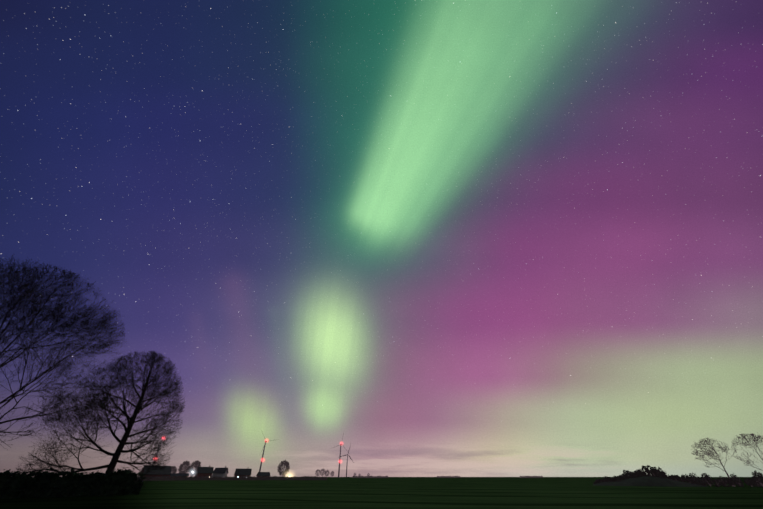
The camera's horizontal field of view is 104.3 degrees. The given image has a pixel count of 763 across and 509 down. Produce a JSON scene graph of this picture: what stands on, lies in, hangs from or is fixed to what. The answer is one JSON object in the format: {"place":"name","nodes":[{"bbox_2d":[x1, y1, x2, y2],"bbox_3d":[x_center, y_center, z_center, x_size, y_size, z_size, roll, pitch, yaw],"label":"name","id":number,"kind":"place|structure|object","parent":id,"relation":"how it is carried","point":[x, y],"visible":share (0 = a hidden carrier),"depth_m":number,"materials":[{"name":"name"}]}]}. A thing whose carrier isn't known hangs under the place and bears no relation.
{"place":"outdoors","nodes":[
{"label":"outdoors","id":0,"kind":"place"},
{"bbox_2d":[0,477,762,508],"bbox_3d":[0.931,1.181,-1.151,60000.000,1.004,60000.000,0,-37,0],"label":"field ground","id":1,"kind":"structure","parent":0,"point":[462,493],"depth_m":37.05,"materials":[{"name":"green plant"}]},
{"bbox_2d":[0,255,126,447],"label":"tree","id":2,"kind":"object","parent":1,"relation":"on","point":[35,309],"visible":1,"depth_m":31.85,"materials":[{"name":"black plant"}]},
{"bbox_2d":[0,467,145,498],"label":"hedge","id":3,"kind":"object","parent":1,"relation":"on","point":[39,484],"visible":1,"depth_m":37.40,"materials":[{"name":"black plant"}]},
{"bbox_2d":[14,350,184,487],"bbox_3d":[-43.036,26.835,49.486,18.769,21.196,18.821,0,-37,0],"label":"tree","id":4,"kind":"object","parent":1,"relation":"on","point":[103,404],"visible":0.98,"depth_m":47.40,"materials":[{"name":"black plant"}]},
{"bbox_2d":[140,465,170,477],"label":"house","id":5,"kind":"structure","parent":1,"relation":"on","point":[166,471],"depth_m":203.67,"materials":[{"name":"brick"}]},
{"bbox_2d":[171,466,176,472],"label":"village tree","id":6,"kind":"object","parent":1,"relation":"on","point":[173,469],"visible":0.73,"depth_m":237.96,"materials":[{"name":"black plant"}]},
{"bbox_2d":[169,473,188,477],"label":"house","id":7,"kind":"structure","parent":1,"relation":"on","point":[180,474],"depth_m":216.66,"materials":[{"name":"brick"}]},
{"bbox_2d":[178,461,189,472],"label":"village tree","id":8,"kind":"object","parent":1,"relation":"on","point":[184,464],"visible":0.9,"depth_m":234.43,"materials":[{"name":"black plant"}]},
{"bbox_2d":[189,460,200,476],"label":"village tree","id":9,"kind":"object","parent":1,"relation":"on","point":[196,464],"visible":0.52,"depth_m":240.73,"materials":[{"name":"black plant"}]},
{"bbox_2d":[195,466,213,477],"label":"house","id":10,"kind":"structure","parent":1,"relation":"on","point":[204,471],"depth_m":230.20,"materials":[{"name":"brick"}]},
{"bbox_2d":[212,466,227,477],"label":"house","id":11,"kind":"structure","parent":1,"relation":"on","point":[221,472],"depth_m":240.95,"materials":[{"name":"tile"}]},
{"bbox_2d":[134,476,326,480],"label":"field hedge","id":12,"kind":"object","parent":1,"relation":"on","point":[163,478],"visible":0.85,"depth_m":210.52,"materials":[{"name":"plant"}]},
{"bbox_2d":[234,468,251,476],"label":"house","id":13,"kind":"structure","parent":1,"relation":"on","point":[243,472],"depth_m":235.01,"materials":[{"name":"brick"}]},
{"bbox_2d":[256,472,269,477],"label":"house","id":14,"kind":"structure","parent":1,"relation":"on","point":[261,474],"depth_m":250.63,"materials":[{"name":"brick"}]},
{"bbox_2d":[259,440,272,471],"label":"wind turbine","id":15,"kind":"object","parent":1,"relation":"on","point":[262,456],"visible":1,"depth_m":1119.59,"materials":[{"name":"grey metal"}]},
{"bbox_2d":[277,460,289,475],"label":"village tree","id":16,"kind":"object","parent":1,"relation":"on","point":[280,470],"visible":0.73,"depth_m":249.40,"materials":[{"name":"black plant"}]},
{"bbox_2d":[333,433,349,477],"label":"wind turbine","id":17,"kind":"object","parent":1,"relation":"on","point":[339,459],"visible":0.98,"depth_m":1214.96,"materials":[{"name":"grey metal"}]},
{"bbox_2d":[341,445,352,476],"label":"wind turbine","id":18,"kind":"object","parent":1,"relation":"on","point":[347,461],"visible":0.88,"depth_m":1608.19,"materials":[{"name":"grey metal"}]},
{"bbox_2d":[352,476,387,477],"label":"hedgerow","id":19,"kind":"object","parent":1,"relation":"on","point":[369,477],"visible":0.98,"depth_m":727.78,"materials":[{"name":"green plant"}]},
{"bbox_2d":[437,476,460,477],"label":"hedgerow","id":20,"kind":"object","parent":1,"relation":"on","point":[448,477],"visible":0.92,"depth_m":957.14,"materials":[{"name":"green plant"}]},
{"bbox_2d":[520,476,542,477],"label":"hedgerow","id":21,"kind":"object","parent":1,"relation":"on","point":[531,477],"visible":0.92,"depth_m":826.85,"materials":[{"name":"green plant"}]},
{"bbox_2d":[594,476,708,486],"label":"mound","id":22,"kind":"object","parent":1,"relation":"on","point":[649,481],"visible":0.81,"depth_m":78.21,"materials":[{"name":"brown soil"}]},
{"bbox_2d":[612,476,621,480],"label":"mound shrub","id":23,"kind":"object","parent":22,"relation":"on","point":[617,478],"visible":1,"depth_m":83.51,"materials":[{"name":"plant"}]},
{"bbox_2d":[622,470,631,478],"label":"mound shrub","id":24,"kind":"object","parent":22,"relation":"on","point":[627,472],"visible":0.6,"depth_m":84.16,"materials":[{"name":"black plant"}]},
{"bbox_2d":[630,471,638,477],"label":"mound shrub","id":25,"kind":"object","parent":22,"relation":"on","point":[632,474],"visible":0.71,"depth_m":82.50,"materials":[{"name":"plant"}]},
{"bbox_2d":[635,469,645,475],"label":"mound shrub","id":26,"kind":"object","parent":22,"relation":"on","point":[639,472],"visible":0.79,"depth_m":82.12,"materials":[{"name":"black plant"}]},
{"bbox_2d":[642,465,652,475],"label":"mound shrub","id":27,"kind":"object","parent":22,"relation":"on","point":[647,472],"visible":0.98,"depth_m":81.50,"materials":[{"name":"black plant"}]},
{"bbox_2d":[652,467,664,477],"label":"mound shrub","id":28,"kind":"object","parent":22,"relation":"on","point":[657,473],"visible":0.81,"depth_m":80.19,"materials":[{"name":"black plant"}]},
{"bbox_2d":[658,467,668,477],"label":"mound shrub","id":29,"kind":"object","parent":22,"relation":"on","point":[663,472],"visible":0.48,"depth_m":80.21,"materials":[{"name":"black plant"}]},
{"bbox_2d":[669,475,679,480],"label":"mound shrub","id":30,"kind":"object","parent":22,"relation":"on","point":[675,477],"visible":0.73,"depth_m":78.78,"materials":[{"name":"plant"}]},
{"bbox_2d":[681,474,694,482],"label":"mound shrub","id":31,"kind":"object","parent":22,"relation":"on","point":[688,479],"visible":0.88,"depth_m":77.36,"materials":[{"name":"plant"}]},
{"bbox_2d":[695,480,705,484],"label":"mound shrub","id":32,"kind":"object","parent":1,"relation":"on","point":[699,482],"visible":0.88,"depth_m":75.49,"materials":[{"name":"brown plant"}]},
{"bbox_2d":[701,473,713,485],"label":"scrub","id":33,"kind":"object","parent":1,"relation":"on","point":[707,478],"visible":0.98,"depth_m":76.91,"materials":[{"name":"plant"}]},
{"bbox_2d":[691,438,737,485],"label":"tree","id":34,"kind":"object","parent":1,"relation":"on","point":[709,446],"visible":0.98,"depth_m":80.71,"materials":[{"name":"black plant"}]},
{"bbox_2d":[713,479,725,486],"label":"scrub","id":35,"kind":"object","parent":1,"relation":"on","point":[717,482],"visible":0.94,"depth_m":75.67,"materials":[{"name":"brown plant"}]},
{"bbox_2d":[719,476,729,486],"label":"scrub","id":36,"kind":"object","parent":1,"relation":"on","point":[724,482],"visible":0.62,"depth_m":75.27,"materials":[{"name":"plant"}]},
{"bbox_2d":[725,478,734,486],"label":"scrub","id":37,"kind":"object","parent":1,"relation":"on","point":[729,481],"visible":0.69,"depth_m":74.64,"materials":[{"name":"plant"}]},
{"bbox_2d":[729,473,743,486],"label":"scrub","id":38,"kind":"object","parent":1,"relation":"on","point":[737,482],"visible":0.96,"depth_m":73.73,"materials":[{"name":"plant"}]},
{"bbox_2d":[731,432,762,469],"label":"tree","id":39,"kind":"object","parent":1,"relation":"on","point":[749,444],"visible":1,"depth_m":77.79,"materials":[{"name":"black plant"}]},
{"bbox_2d":[744,478,754,486],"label":"scrub","id":40,"kind":"object","parent":1,"relation":"on","point":[750,482],"visible":0.98,"depth_m":72.39,"materials":[{"name":"brown plant"}]},
{"bbox_2d":[751,470,762,485],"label":"scrub","id":41,"kind":"object","parent":1,"relation":"on","point":[758,476],"visible":1,"depth_m":73.02,"materials":[{"name":"plant"}]},
{"bbox_2d":[751,476,762,486],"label":"scrub","id":42,"kind":"object","parent":1,"relation":"on","point":[756,484],"visible":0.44,"depth_m":73.77,"materials":[{"name":"plant"}]},
{"bbox_2d":[0,0,762,476],"label":"sky","id":43,"kind":"structure","parent":0,"point":[462,238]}
]}

